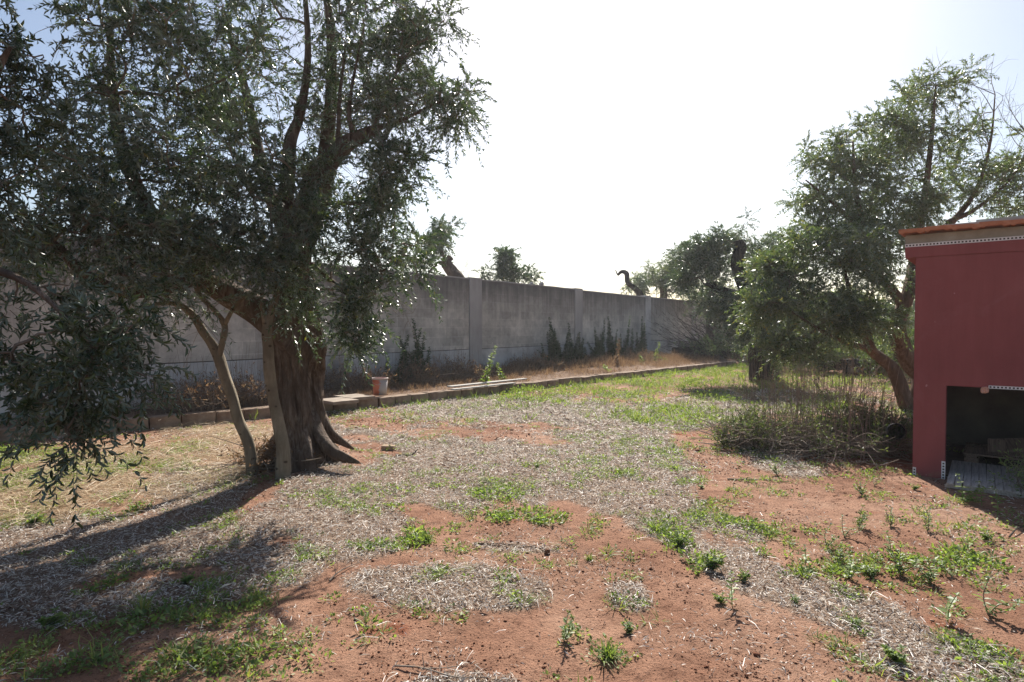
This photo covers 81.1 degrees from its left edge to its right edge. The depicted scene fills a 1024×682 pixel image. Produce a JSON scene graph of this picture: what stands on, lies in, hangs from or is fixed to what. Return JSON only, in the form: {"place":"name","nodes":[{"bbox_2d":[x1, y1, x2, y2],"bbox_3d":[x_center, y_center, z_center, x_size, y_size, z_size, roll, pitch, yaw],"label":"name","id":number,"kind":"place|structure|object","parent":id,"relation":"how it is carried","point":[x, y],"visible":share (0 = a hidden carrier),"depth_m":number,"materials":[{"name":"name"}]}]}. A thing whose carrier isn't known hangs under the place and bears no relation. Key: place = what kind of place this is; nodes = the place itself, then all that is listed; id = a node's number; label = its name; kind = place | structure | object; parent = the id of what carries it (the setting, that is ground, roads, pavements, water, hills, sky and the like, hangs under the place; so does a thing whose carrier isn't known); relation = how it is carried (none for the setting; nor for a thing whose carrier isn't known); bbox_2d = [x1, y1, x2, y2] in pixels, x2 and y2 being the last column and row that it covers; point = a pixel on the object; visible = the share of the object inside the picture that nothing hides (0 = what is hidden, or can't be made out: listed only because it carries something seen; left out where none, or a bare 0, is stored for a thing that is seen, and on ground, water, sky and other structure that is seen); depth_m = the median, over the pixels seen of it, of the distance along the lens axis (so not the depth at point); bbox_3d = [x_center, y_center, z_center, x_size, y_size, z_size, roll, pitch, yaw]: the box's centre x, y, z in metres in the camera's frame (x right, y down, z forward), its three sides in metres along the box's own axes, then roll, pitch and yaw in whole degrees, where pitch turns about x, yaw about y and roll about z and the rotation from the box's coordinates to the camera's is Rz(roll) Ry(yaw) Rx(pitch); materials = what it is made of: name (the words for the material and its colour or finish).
{"place":"outdoors","nodes":[
{"label":"outdoors","id":0,"kind":"place"},
{"bbox_2d":[0,338,1023,681],"bbox_3d":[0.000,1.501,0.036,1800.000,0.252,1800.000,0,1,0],"label":"ground","id":1,"kind":"structure","parent":0,"point":[530,622],"depth_m":3.91,"materials":[{"name":"red soil"}]},
{"bbox_2d":[27,512,45,524],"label":"weed","id":2,"kind":"object","parent":1,"relation":"on","point":[32,519],"visible":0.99,"depth_m":4.81,"materials":[{"name":"green plant"}]},
{"bbox_2d":[34,606,67,626],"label":"weed","id":3,"kind":"object","parent":1,"relation":"on","point":[43,620],"visible":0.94,"depth_m":3.16,"materials":[{"name":"green plant"}]},
{"bbox_2d":[0,0,199,529],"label":"olive tree","id":4,"kind":"object","parent":1,"relation":"on","point":[84,365],"visible":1,"depth_m":3.44,"materials":[{"name":"green plant"}]},
{"bbox_2d":[69,620,154,664],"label":"grass tuft","id":5,"kind":"object","parent":1,"relation":"on","point":[93,654],"visible":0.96,"depth_m":2.86,"materials":[{"name":"green plant"}]},
{"bbox_2d":[0,419,273,526],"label":"straw","id":6,"kind":"object","parent":1,"relation":"on","point":[94,488],"visible":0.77,"depth_m":6.25,"materials":[{"name":"beige plant"}]},
{"bbox_2d":[109,585,166,615],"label":"grass tuft","id":7,"kind":"object","parent":1,"relation":"on","point":[141,604],"visible":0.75,"depth_m":3.31,"materials":[{"name":"green plant"}]},
{"bbox_2d":[99,183,270,475],"bbox_3d":[-3.134,0.031,5.684,1.334,2.976,1.625,0,1,18],"label":"olive sapling","id":8,"kind":"object","parent":1,"relation":"on","point":[238,420],"visible":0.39,"depth_m":6.12,"materials":[{"name":"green plant"}]},
{"bbox_2d":[119,348,251,419],"bbox_3d":[-5.638,0.717,10.261,2.336,1.202,1.845,1,1,23],"label":"shrub","id":9,"kind":"object","parent":1,"relation":"on","point":[193,395],"visible":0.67,"depth_m":10.19,"materials":[{"name":"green plant"}]},
{"bbox_2d":[195,630,208,657],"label":"weed","id":10,"kind":"object","parent":1,"relation":"on","point":[200,640],"visible":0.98,"depth_m":2.85,"materials":[{"name":"green plant"}]},
{"bbox_2d":[176,342,267,404],"bbox_3d":[-4.912,0.620,11.252,2.404,1.284,1.718,0,1,0],"label":"shrub","id":11,"kind":"object","parent":1,"relation":"on","point":[254,387],"visible":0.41,"depth_m":11.05,"materials":[{"name":"brown plant"}]},
{"bbox_2d":[0,0,496,473],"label":"olive tree","id":12,"kind":"object","parent":1,"relation":"on","point":[300,351],"visible":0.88,"depth_m":5.89,"materials":[{"name":"green plant"}]},
{"bbox_2d":[196,426,352,478],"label":"grass","id":13,"kind":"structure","parent":1,"relation":"on","point":[268,456],"depth_m":6.48,"materials":[{"name":"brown plant"}]},
{"bbox_2d":[219,170,337,479],"bbox_3d":[-2.325,-0.067,5.773,1.186,3.101,1.054,0,1,0],"label":"olive sapling","id":14,"kind":"object","parent":1,"relation":"on","point":[283,470],"visible":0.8,"depth_m":6.02,"materials":[{"name":"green plant"}]},
{"bbox_2d":[323,347,396,392],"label":"shrub","id":15,"kind":"object","parent":1,"relation":"on","point":[349,380],"visible":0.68,"depth_m":13.15,"materials":[{"name":"brown plant"}]},
{"bbox_2d":[0,361,736,442],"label":"stone kerb","id":16,"kind":"structure","parent":1,"relation":"on","point":[191,418],"depth_m":11.84,"materials":[{"name":"stone"}]},
{"bbox_2d":[323,397,358,404],"bbox_3d":[-3.261,1.120,11.167,0.626,0.065,0.555,1,1,43],"label":"stone slab","id":17,"kind":"object","parent":16,"relation":"on","point":[337,401],"depth_m":10.99,"materials":[{"name":"beige stone"}]},
{"bbox_2d":[334,394,374,399],"bbox_3d":[-3.101,1.105,11.770,0.624,0.065,0.556,1,1,43],"label":"stone slab","id":18,"kind":"object","parent":16,"relation":"on","point":[360,396],"depth_m":11.66,"materials":[{"name":"beige stone"}]},
{"bbox_2d":[372,377,387,394],"bbox_3d":[-2.718,0.932,12.312,0.340,0.352,0.354,0,1,0],"label":"flower pot","id":19,"kind":"object","parent":16,"relation":"on","point":[380,385],"visible":1,"depth_m":12.20,"materials":[{"name":"plastic"}]},
{"bbox_2d":[451,382,515,389],"bbox_3d":[-0.625,1.049,13.931,0.120,0.031,2.147,1,1,39],"label":"plank","id":20,"kind":"object","parent":16,"relation":"on","point":[483,386],"visible":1,"depth_m":13.86,"materials":[{"name":"grey wood"}]},
{"bbox_2d":[447,378,526,386],"bbox_3d":[-0.538,1.012,14.634,0.160,0.028,2.845,1,1,38],"label":"plank","id":21,"kind":"object","parent":16,"relation":"on","point":[469,384],"visible":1,"depth_m":14.44,"materials":[{"name":"grey wood"}]},
{"bbox_2d":[0,230,744,421],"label":"garden wall","id":22,"kind":"structure","parent":1,"relation":"on","point":[482,317],"depth_m":16.93,"materials":[{"name":"concrete"}]},
{"bbox_2d":[1,348,746,425],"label":"dry grass","id":23,"kind":"structure","parent":1,"relation":"on","point":[510,370],"depth_m":18.35,"materials":[{"name":"brown plant"}]},
{"bbox_2d":[384,335,412,384],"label":"fleabane plant","id":24,"kind":"object","parent":1,"relation":"on","point":[401,359],"visible":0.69,"depth_m":14.68,"materials":[{"name":"green plant"}]},
{"bbox_2d":[377,348,453,385],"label":"shrub","id":25,"kind":"object","parent":1,"relation":"on","point":[420,377],"visible":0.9,"depth_m":14.62,"materials":[{"name":"brown plant"}]},
{"bbox_2d":[399,336,432,379],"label":"fleabane plant","id":26,"kind":"object","parent":1,"relation":"on","point":[428,358],"visible":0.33,"depth_m":15.19,"materials":[{"name":"green plant"}]},
{"bbox_2d":[406,318,426,382],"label":"fleabane plant","id":27,"kind":"object","parent":1,"relation":"on","point":[416,350],"visible":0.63,"depth_m":14.92,"materials":[{"name":"green plant"}]},
{"bbox_2d":[405,213,472,276],"bbox_3d":[-2.339,-1.513,19.372,2.413,5.316,2.224,1,1,22],"label":"olive tree","id":28,"kind":"object","parent":1,"relation":"on","point":[450,269],"visible":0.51,"depth_m":19.23,"materials":[{"name":"green plant"}]},
{"bbox_2d":[395,653,487,677],"bbox_3d":[-0.333,1.509,2.779,0.450,0.079,0.077,0,1,6],"label":"stick","id":29,"kind":"object","parent":1,"relation":"on","point":[429,669],"visible":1,"depth_m":2.79,"materials":[{"name":"brown wood"}]},
{"bbox_2d":[423,344,492,379],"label":"shrub","id":30,"kind":"object","parent":1,"relation":"on","point":[462,369],"visible":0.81,"depth_m":15.90,"materials":[{"name":"brown plant"}]},
{"bbox_2d":[471,263,495,279],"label":"olive tree","id":31,"kind":"object","parent":1,"relation":"on","point":[484,274],"visible":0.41,"depth_m":21.86,"materials":[{"name":"green plant"}]},
{"bbox_2d":[479,345,497,384],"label":"weed","id":32,"kind":"object","parent":1,"relation":"on","point":[486,374],"visible":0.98,"depth_m":14.88,"materials":[{"name":"green plant"}]},
{"bbox_2d":[0,358,1023,681],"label":"grass","id":33,"kind":"structure","parent":1,"relation":"on","point":[444,570],"depth_m":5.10,"materials":[{"name":"green plant"}]},
{"bbox_2d":[0,387,1023,681],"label":"leaf litter","id":34,"kind":"object","parent":1,"relation":"on","point":[556,409],"visible":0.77,"depth_m":4.79,"materials":[{"name":"beige plant"}]},
{"bbox_2d":[0,413,1023,681],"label":"soil crumbs","id":35,"kind":"object","parent":1,"relation":"on","point":[516,563],"visible":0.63,"depth_m":4.11,"materials":[{"name":"brown soil"}]},
{"bbox_2d":[487,244,545,284],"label":"olive tree","id":36,"kind":"object","parent":1,"relation":"on","point":[507,269],"visible":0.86,"depth_m":22.68,"materials":[{"name":"green plant"}]},
{"bbox_2d":[504,345,562,371],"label":"shrub","id":37,"kind":"object","parent":1,"relation":"on","point":[541,360],"visible":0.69,"depth_m":19.01,"materials":[{"name":"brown plant"}]},
{"bbox_2d":[537,324,560,366],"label":"fleabane plant","id":38,"kind":"object","parent":1,"relation":"on","point":[552,353],"visible":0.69,"depth_m":20.17,"materials":[{"name":"green plant"}]},
{"bbox_2d":[548,317,560,364],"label":"fleabane plant","id":39,"kind":"object","parent":1,"relation":"on","point":[559,353],"visible":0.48,"depth_m":20.45,"materials":[{"name":"green plant"}]},
{"bbox_2d":[550,325,571,366],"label":"fleabane plant","id":40,"kind":"object","parent":1,"relation":"on","point":[566,356],"visible":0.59,"depth_m":20.85,"materials":[{"name":"green plant"}]},
{"bbox_2d":[558,610,578,640],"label":"weed","id":41,"kind":"object","parent":1,"relation":"on","point":[565,634],"visible":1,"depth_m":3.08,"materials":[{"name":"green plant"}]},
{"bbox_2d":[567,322,582,363],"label":"fleabane plant","id":42,"kind":"object","parent":1,"relation":"on","point":[574,352],"visible":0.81,"depth_m":21.57,"materials":[{"name":"green plant"}]},
{"bbox_2d":[573,332,586,363],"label":"fleabane plant","id":43,"kind":"object","parent":1,"relation":"on","point":[579,343],"visible":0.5,"depth_m":21.98,"materials":[{"name":"green plant"}]},
{"bbox_2d":[587,327,603,356],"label":"fleabane plant","id":44,"kind":"object","parent":1,"relation":"on","point":[596,345],"visible":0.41,"depth_m":22.75,"materials":[{"name":"green plant"}]},
{"bbox_2d":[596,318,618,355],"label":"fleabane plant","id":45,"kind":"object","parent":1,"relation":"on","point":[603,337],"visible":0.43,"depth_m":23.31,"materials":[{"name":"green plant"}]},
{"bbox_2d":[590,636,625,663],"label":"grass tuft","id":46,"kind":"object","parent":1,"relation":"on","point":[608,648],"visible":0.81,"depth_m":2.90,"materials":[{"name":"green plant"}]},
{"bbox_2d":[607,316,617,356],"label":"fleabane plant","id":47,"kind":"object","parent":1,"relation":"on","point":[611,338],"visible":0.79,"depth_m":23.96,"materials":[{"name":"green plant"}]},
{"bbox_2d":[605,329,621,358],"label":"fleabane plant","id":48,"kind":"object","parent":1,"relation":"on","point":[608,347],"visible":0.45,"depth_m":24.00,"materials":[{"name":"green plant"}]},
{"bbox_2d":[619,316,630,354],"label":"fleabane plant","id":49,"kind":"object","parent":1,"relation":"on","point":[626,341],"visible":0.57,"depth_m":24.79,"materials":[{"name":"green plant"}]},
{"bbox_2d":[621,618,633,633],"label":"weed","id":50,"kind":"object","parent":1,"relation":"on","point":[628,627],"visible":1,"depth_m":3.15,"materials":[{"name":"green plant"}]},
{"bbox_2d":[615,270,651,295],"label":"olive tree","id":51,"kind":"object","parent":1,"relation":"on","point":[637,290],"visible":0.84,"depth_m":29.84,"materials":[{"name":"green plant"}]},
{"bbox_2d":[604,337,665,360],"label":"shrub","id":52,"kind":"object","parent":1,"relation":"on","point":[642,353],"visible":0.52,"depth_m":24.14,"materials":[{"name":"brown plant"}]},
{"bbox_2d":[634,323,645,351],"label":"fleabane plant","id":53,"kind":"object","parent":1,"relation":"on","point":[642,338],"visible":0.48,"depth_m":25.87,"materials":[{"name":"green plant"}]},
{"bbox_2d":[623,245,699,303],"bbox_3d":[7.973,-2.162,31.433,3.474,6.038,3.675,0,1,-16],"label":"olive tree","id":54,"kind":"object","parent":1,"relation":"on","point":[654,276],"visible":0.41,"depth_m":31.56,"materials":[{"name":"green plant"}]},
{"bbox_2d":[673,528,688,546],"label":"weed","id":55,"kind":"object","parent":1,"relation":"on","point":[679,540],"visible":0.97,"depth_m":4.37,"materials":[{"name":"green plant"}]},
{"bbox_2d":[699,548,726,570],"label":"weed","id":56,"kind":"object","parent":1,"relation":"on","point":[715,562],"visible":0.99,"depth_m":3.95,"materials":[{"name":"green plant"}]},
{"bbox_2d":[645,296,785,359],"bbox_3d":[9.920,-0.461,28.028,10.293,3.500,3.755,0,1,0],"label":"brush pile","id":57,"kind":"object","parent":1,"relation":"on","point":[679,348],"visible":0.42,"depth_m":27.77,"materials":[{"name":"grey plant"}]},
{"bbox_2d":[725,570,738,605],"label":"weed","id":58,"kind":"object","parent":1,"relation":"on","point":[731,591],"visible":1,"depth_m":3.44,"materials":[{"name":"green plant"}]},
{"bbox_2d":[662,206,802,382],"bbox_3d":[6.240,-1.322,17.316,4.094,5.274,2.991,1,2,31],"label":"olive tree","id":59,"kind":"object","parent":1,"relation":"on","point":[699,257],"visible":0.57,"depth_m":17.30,"materials":[{"name":"green plant"}]},
{"bbox_2d":[672,324,793,359],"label":"shrub","id":60,"kind":"object","parent":1,"relation":"on","point":[713,348],"visible":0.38,"depth_m":26.95,"materials":[{"name":"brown plant"}]},
{"bbox_2d":[674,223,798,343],"bbox_3d":[11.324,-2.498,29.802,6.635,6.789,2.976,0,1,0],"label":"olive tree","id":61,"kind":"object","parent":1,"relation":"on","point":[736,288],"visible":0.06,"depth_m":29.76,"materials":[{"name":"green plant"}]},
{"bbox_2d":[736,568,750,582],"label":"weed","id":62,"kind":"object","parent":1,"relation":"on","point":[744,576],"visible":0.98,"depth_m":3.78,"materials":[{"name":"green plant"}]},
{"bbox_2d":[676,385,826,456],"bbox_3d":[3.229,1.083,7.949,2.052,1.025,1.828,0,1,0],"label":"shrub","id":63,"kind":"object","parent":1,"relation":"on","point":[722,433],"visible":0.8,"depth_m":7.83,"materials":[{"name":"green plant"}]},
{"bbox_2d":[718,351,842,405],"bbox_3d":[5.703,0.750,12.618,2.073,1.254,2.155,-1,2,-45],"label":"shrub","id":64,"kind":"object","parent":1,"relation":"on","point":[783,391],"visible":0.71,"depth_m":12.46,"materials":[{"name":"green plant"}]},
{"bbox_2d":[734,321,860,372],"bbox_3d":[10.156,-0.093,21.045,4.334,2.807,3.122,0,1,0],"label":"shrub","id":65,"kind":"object","parent":1,"relation":"on","point":[742,355],"visible":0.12,"depth_m":20.76,"materials":[{"name":"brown plant"}]},
{"bbox_2d":[708,357,949,474],"bbox_3d":[4.023,0.865,7.671,2.820,1.292,2.492,-1,2,-44],"label":"shrub","id":66,"kind":"object","parent":1,"relation":"on","point":[829,442],"visible":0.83,"depth_m":7.39,"materials":[{"name":"green plant"}]},
{"bbox_2d":[756,316,911,405],"bbox_3d":[7.020,0.387,12.592,3.953,2.096,2.290,0,1,0],"label":"shrub","id":67,"kind":"object","parent":1,"relation":"on","point":[844,389],"visible":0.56,"depth_m":12.60,"materials":[{"name":"green plant"}]},
{"bbox_2d":[825,543,848,561],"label":"weed","id":68,"kind":"object","parent":1,"relation":"on","point":[839,554],"visible":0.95,"depth_m":4.10,"materials":[{"name":"green plant"}]},
{"bbox_2d":[837,514,864,537],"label":"weed","id":69,"kind":"object","parent":1,"relation":"on","point":[842,527],"visible":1,"depth_m":4.58,"materials":[{"name":"green plant"}]},
{"bbox_2d":[845,546,868,578],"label":"weed","id":70,"kind":"object","parent":1,"relation":"on","point":[851,565],"visible":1,"depth_m":3.81,"materials":[{"name":"green plant"}]},
{"bbox_2d":[806,283,913,342],"bbox_3d":[19.445,-1.260,33.331,5.819,4.542,5.214,0,1,17],"label":"olive tree","id":71,"kind":"object","parent":1,"relation":"on","point":[890,304],"visible":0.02,"depth_m":33.50,"materials":[{"name":"green plant"}]},
{"bbox_2d":[817,358,903,377],"bbox_3d":[11.338,0.842,19.311,2.907,0.631,1.131,0,1,0],"label":"log heap","id":72,"kind":"object","parent":1,"relation":"on","point":[843,365],"visible":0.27,"depth_m":19.15,"materials":[{"name":"brown plant"}]},
{"bbox_2d":[853,477,867,495],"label":"weed","id":73,"kind":"object","parent":1,"relation":"on","point":[861,489],"visible":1,"depth_m":5.70,"materials":[{"name":"green plant"}]},
{"bbox_2d":[815,315,909,370],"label":"shrub","id":74,"kind":"object","parent":1,"relation":"on","point":[855,352],"visible":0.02,"depth_m":19.83,"materials":[{"name":"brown plant"}]},
{"bbox_2d":[854,504,871,525],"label":"weed","id":75,"kind":"object","parent":1,"relation":"on","point":[862,519],"visible":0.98,"depth_m":4.80,"materials":[{"name":"green plant"}]},
{"bbox_2d":[862,563,879,577],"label":"weed","id":76,"kind":"object","parent":1,"relation":"on","point":[872,572],"visible":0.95,"depth_m":3.86,"materials":[{"name":"green plant"}]},
{"bbox_2d":[724,47,1023,411],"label":"olive tree","id":77,"kind":"object","parent":1,"relation":"on","point":[846,314],"visible":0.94,"depth_m":11.35,"materials":[{"name":"green plant"}]},
{"bbox_2d":[805,393,962,457],"bbox_3d":[4.770,1.109,7.731,1.888,0.851,1.783,1,1,23],"label":"shrub","id":78,"kind":"object","parent":1,"relation":"on","point":[888,420],"visible":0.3,"depth_m":7.60,"materials":[{"name":"green plant"}]},
{"bbox_2d":[853,311,914,382],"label":"shrub","id":79,"kind":"object","parent":1,"relation":"on","point":[875,363],"visible":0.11,"depth_m":17.21,"materials":[{"name":"green plant"}]},
{"bbox_2d":[862,286,914,342],"bbox_3d":[25.581,-1.455,39.609,5.852,5.218,5.095,0,1,20],"label":"olive tree","id":80,"kind":"object","parent":1,"relation":"on","point":[913,308],"visible":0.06,"depth_m":39.43,"materials":[{"name":"green plant"}]},
{"bbox_2d":[885,505,894,525],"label":"weed","id":81,"kind":"object","parent":1,"relation":"on","point":[892,516],"visible":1,"depth_m":4.86,"materials":[{"name":"green plant"}]},
{"bbox_2d":[884,423,906,439],"bbox_3d":[4.754,1.119,7.433,0.192,0.192,1.300,1,-7,30],"label":"pipe","id":82,"kind":"object","parent":1,"relation":"on","point":[903,432],"visible":0.65,"depth_m":6.96,"materials":[{"name":"black plastic"}]},
{"bbox_2d":[879,644,912,667],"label":"weed","id":83,"kind":"object","parent":1,"relation":"on","point":[894,655],"visible":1,"depth_m":2.85,"materials":[{"name":"green plant"}]},
{"bbox_2d":[890,545,920,575],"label":"weed","id":84,"kind":"object","parent":1,"relation":"on","point":[898,565],"visible":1,"depth_m":3.90,"materials":[{"name":"green plant"}]},
{"bbox_2d":[911,555,939,582],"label":"weed","id":85,"kind":"object","parent":1,"relation":"on","point":[928,576],"visible":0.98,"depth_m":3.77,"materials":[{"name":"green plant"}]},
{"bbox_2d":[922,503,932,531],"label":"weed","id":86,"kind":"object","parent":1,"relation":"on","point":[928,520],"visible":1,"depth_m":4.73,"materials":[{"name":"green plant"}]},
{"bbox_2d":[936,592,962,621],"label":"weed","id":87,"kind":"object","parent":1,"relation":"on","point":[949,604],"visible":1,"depth_m":3.25,"materials":[{"name":"green plant"}]},
{"bbox_2d":[899,219,1023,481],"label":"shed","id":88,"kind":"structure","parent":1,"relation":"on","point":[969,342],"depth_m":6.24,"materials":[{"name":"paint"}]},
{"bbox_2d":[947,217,1023,224],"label":"plank","id":89,"kind":"object","parent":88,"relation":"on","point":[987,221],"visible":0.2,"depth_m":6.05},
{"bbox_2d":[976,215,1023,221],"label":"plank","id":90,"kind":"object","parent":89,"relation":"on","point":[979,220],"visible":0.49,"depth_m":6.07,"materials":[{"name":"grey wood"}]},
{"bbox_2d":[963,442,1023,465],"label":"pallet","id":91,"kind":"object","parent":88,"relation":"on","point":[971,457],"visible":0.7,"depth_m":6.73,"materials":[{"name":"brown wood"}]},
{"bbox_2d":[965,447,1023,457],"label":"plank","id":92,"kind":"object","parent":91,"relation":"on","point":[979,450],"visible":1,"depth_m":6.72,"materials":[{"name":"brown wood"}]},
{"bbox_2d":[988,438,1005,453],"bbox_3d":[5.443,1.181,6.714,0.160,0.160,0.022,4,-29,33],"label":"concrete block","id":93,"kind":"object","parent":92,"relation":"on","point":[993,446],"visible":1,"depth_m":6.71,"materials":[{"name":"grey concrete"}]},
{"bbox_2d":[987,438,1023,451],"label":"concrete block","id":94,"kind":"object","parent":92,"relation":"on","point":[1011,444],"visible":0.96,"depth_m":6.70,"materials":[{"name":"grey concrete"}]},
{"bbox_2d":[955,473,995,502],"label":"weed","id":95,"kind":"object","parent":1,"relation":"on","point":[975,491],"visible":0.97,"depth_m":5.42,"materials":[{"name":"green plant"}]},
{"bbox_2d":[945,460,1023,497],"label":"slatted board","id":96,"kind":"object","parent":1,"relation":"on","point":[978,473],"visible":0.77,"depth_m":6.04,"materials":[{"name":"grey wood"}]},
{"bbox_2d":[973,575,1023,616],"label":"weed","id":97,"kind":"object","parent":1,"relation":"on","point":[1000,609],"visible":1,"depth_m":3.33,"materials":[{"name":"green plant"}]},
{"bbox_2d":[987,440,1023,498],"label":"shrub","id":98,"kind":"object","parent":1,"relation":"on","point":[1019,468],"visible":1,"depth_m":5.66,"materials":[{"name":"green plant"}]},
{"bbox_2d":[0,0,1023,305],"label":"sky","id":99,"kind":"structure","parent":0,"point":[621,131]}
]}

